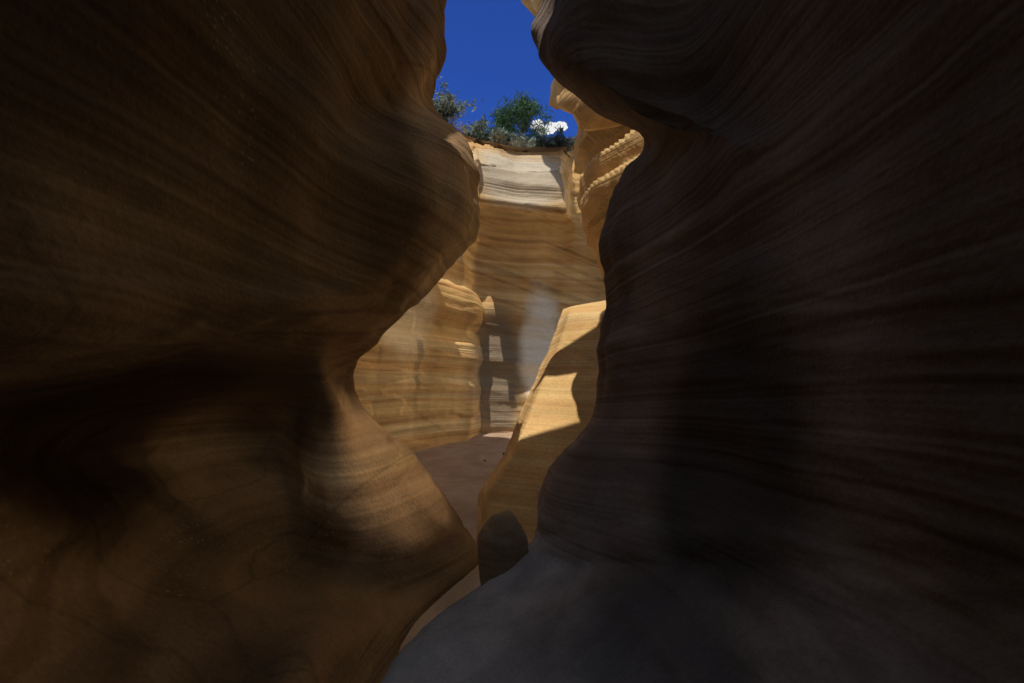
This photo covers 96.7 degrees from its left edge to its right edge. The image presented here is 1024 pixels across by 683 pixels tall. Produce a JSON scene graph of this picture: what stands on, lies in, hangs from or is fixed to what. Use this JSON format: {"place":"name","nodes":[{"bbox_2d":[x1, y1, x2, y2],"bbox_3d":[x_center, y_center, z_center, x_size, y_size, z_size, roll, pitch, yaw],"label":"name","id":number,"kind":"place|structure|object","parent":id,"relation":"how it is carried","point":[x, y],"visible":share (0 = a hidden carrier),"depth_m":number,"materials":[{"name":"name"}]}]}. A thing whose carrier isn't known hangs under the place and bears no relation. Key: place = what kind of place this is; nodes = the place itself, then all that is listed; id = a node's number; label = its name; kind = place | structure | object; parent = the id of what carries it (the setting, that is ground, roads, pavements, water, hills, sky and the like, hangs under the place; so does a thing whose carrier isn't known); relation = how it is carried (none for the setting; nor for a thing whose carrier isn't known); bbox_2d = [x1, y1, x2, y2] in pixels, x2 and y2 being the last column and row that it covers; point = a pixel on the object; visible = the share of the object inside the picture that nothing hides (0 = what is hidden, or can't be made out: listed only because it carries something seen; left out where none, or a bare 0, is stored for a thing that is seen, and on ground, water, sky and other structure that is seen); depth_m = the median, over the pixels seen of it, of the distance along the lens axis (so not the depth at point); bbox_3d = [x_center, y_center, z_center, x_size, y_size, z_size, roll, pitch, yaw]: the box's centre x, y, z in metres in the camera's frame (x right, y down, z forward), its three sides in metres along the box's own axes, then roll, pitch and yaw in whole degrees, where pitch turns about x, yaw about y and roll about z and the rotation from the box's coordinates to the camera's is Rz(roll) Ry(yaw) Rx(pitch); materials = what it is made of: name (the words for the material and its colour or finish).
{"place":"outdoors","nodes":[
{"label":"outdoors","id":0,"kind":"place"},
{"bbox_2d":[0,0,479,682],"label":"canyon wall","id":1,"kind":"structure","parent":0,"point":[238,238],"depth_m":2.03,"materials":[{"name":"brown stone"}]},
{"bbox_2d":[399,432,512,651],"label":"canyon floor","id":2,"kind":"structure","parent":0,"point":[460,472],"depth_m":5.90,"materials":[{"name":"brown sand"}]},
{"bbox_2d":[354,137,605,451],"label":"canyon wall","id":3,"kind":"structure","parent":0,"point":[458,352],"depth_m":8.51,"materials":[{"name":"beige stone"}]},
{"bbox_2d":[433,0,577,144],"label":"sky","id":4,"kind":"structure","parent":0,"point":[492,53],"materials":[{"name":"blue"}]},
{"bbox_2d":[462,134,573,155],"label":"ground","id":5,"kind":"structure","parent":0,"point":[511,148],"depth_m":8.51,"materials":[{"name":"brown soil"}]},
{"bbox_2d":[433,90,459,121],"bbox_3d":[-1.365,-4.237,8.320,0.671,0.739,1.229,-1,-4,9],"label":"sagebrush","id":6,"kind":"object","parent":5,"relation":"on","point":[441,108],"visible":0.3,"depth_m":8.28,"materials":[{"name":"green plant"}]},
{"bbox_2d":[445,115,464,130],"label":"bush","id":7,"kind":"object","parent":5,"relation":"on","point":[455,123],"depth_m":8.35,"materials":[{"name":"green plant"}]},
{"bbox_2d":[434,76,482,123],"bbox_3d":[-1.152,-4.349,8.601,0.987,0.994,0.812,3,-5,-33],"label":"sagebrush","id":8,"kind":"object","parent":5,"relation":"on","point":[448,96],"visible":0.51,"depth_m":8.47,"materials":[{"name":"green plant"}]},
{"bbox_2d":[456,122,471,134],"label":"dry grass","id":9,"kind":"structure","parent":5,"relation":"on","point":[462,129],"depth_m":8.50,"materials":[{"name":"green plant"}]},
{"bbox_2d":[461,114,488,142],"bbox_3d":[-0.764,-4.235,9.301,0.677,0.653,0.653,0,-4,0],"label":"sagebrush","id":10,"kind":"object","parent":5,"relation":"on","point":[477,128],"visible":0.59,"depth_m":9.18,"materials":[{"name":"green plant"}]},
{"bbox_2d":[478,122,492,140],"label":"sagebrush","id":11,"kind":"object","parent":5,"relation":"on","point":[485,135],"visible":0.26,"depth_m":9.52,"materials":[{"name":"green plant"}]},
{"bbox_2d":[490,132,508,148],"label":"bush","id":12,"kind":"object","parent":5,"relation":"on","point":[500,141],"depth_m":8.46,"materials":[{"name":"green plant"}]},
{"bbox_2d":[488,126,522,147],"bbox_3d":[-0.119,-3.834,8.647,0.690,0.490,0.629,0,-4,0],"label":"sagebrush","id":13,"kind":"object","parent":5,"relation":"on","point":[500,131],"visible":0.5,"depth_m":8.56,"materials":[{"name":"green plant"}]},
{"bbox_2d":[508,133,530,151],"bbox_3d":[0.112,-3.673,8.539,0.524,0.336,0.484,0,-4,0],"label":"bush","id":14,"kind":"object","parent":5,"relation":"on","point":[514,145],"depth_m":8.46,"materials":[{"name":"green plant"}]},
{"bbox_2d":[481,90,558,147],"bbox_3d":[0.201,-5.267,11.893,2.228,2.556,1.837,0,-4,0],"label":"tree","id":15,"kind":"object","parent":5,"relation":"on","point":[523,110],"visible":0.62,"depth_m":11.57,"materials":[{"name":"green plant"}]},
{"bbox_2d":[517,131,533,151],"bbox_3d":[0.234,-3.712,8.487,0.489,0.369,0.451,4,-6,-45],"label":"bush","id":16,"kind":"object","parent":5,"relation":"on","point":[523,142],"depth_m":8.48,"materials":[{"name":"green plant"}]},
{"bbox_2d":[527,139,536,147],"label":"sagebrush","id":17,"kind":"object","parent":5,"relation":"on","point":[532,145],"visible":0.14,"depth_m":8.99,"materials":[{"name":"green plant"}]},
{"bbox_2d":[531,132,560,147],"bbox_3d":[0.677,-3.786,8.817,0.624,0.461,0.561,0,-4,0],"label":"sagebrush","id":18,"kind":"object","parent":5,"relation":"on","point":[539,141],"visible":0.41,"depth_m":8.75,"materials":[{"name":"green plant"}]},
{"bbox_2d":[550,125,574,157],"bbox_3d":[0.980,-3.817,8.848,0.550,0.536,0.703,0,-4,0],"label":"sagebrush","id":19,"kind":"object","parent":5,"relation":"on","point":[565,141],"visible":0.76,"depth_m":8.66,"materials":[{"name":"green plant"}]},
{"bbox_2d":[568,135,575,147],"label":"sagebrush","id":20,"kind":"object","parent":5,"relation":"on","point":[571,137],"visible":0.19,"depth_m":9.80,"materials":[{"name":"green plant"}]},
{"bbox_2d":[530,119,567,134],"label":"cloud","id":21,"kind":"structure","parent":0,"point":[552,129],"depth_m":592.45,"materials":[{"name":"white"}]},
{"bbox_2d":[476,0,643,544],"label":"canyon wall","id":22,"kind":"structure","parent":0,"point":[555,415],"depth_m":5.21,"materials":[{"name":"beige stone"}]},
{"bbox_2d":[381,0,1023,682],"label":"canyon wall","id":23,"kind":"structure","parent":0,"point":[793,452],"depth_m":1.72,"materials":[{"name":"brown stone"}]},
{"bbox_2d":[477,511,528,585],"bbox_3d":[-0.078,1.562,3.355,0.371,0.579,0.386,4,-2,-11],"label":"boulder","id":24,"kind":"object","parent":23,"relation":"on","point":[502,540],"visible":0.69,"depth_m":3.23,"materials":[{"name":"brown stone"}]}
]}

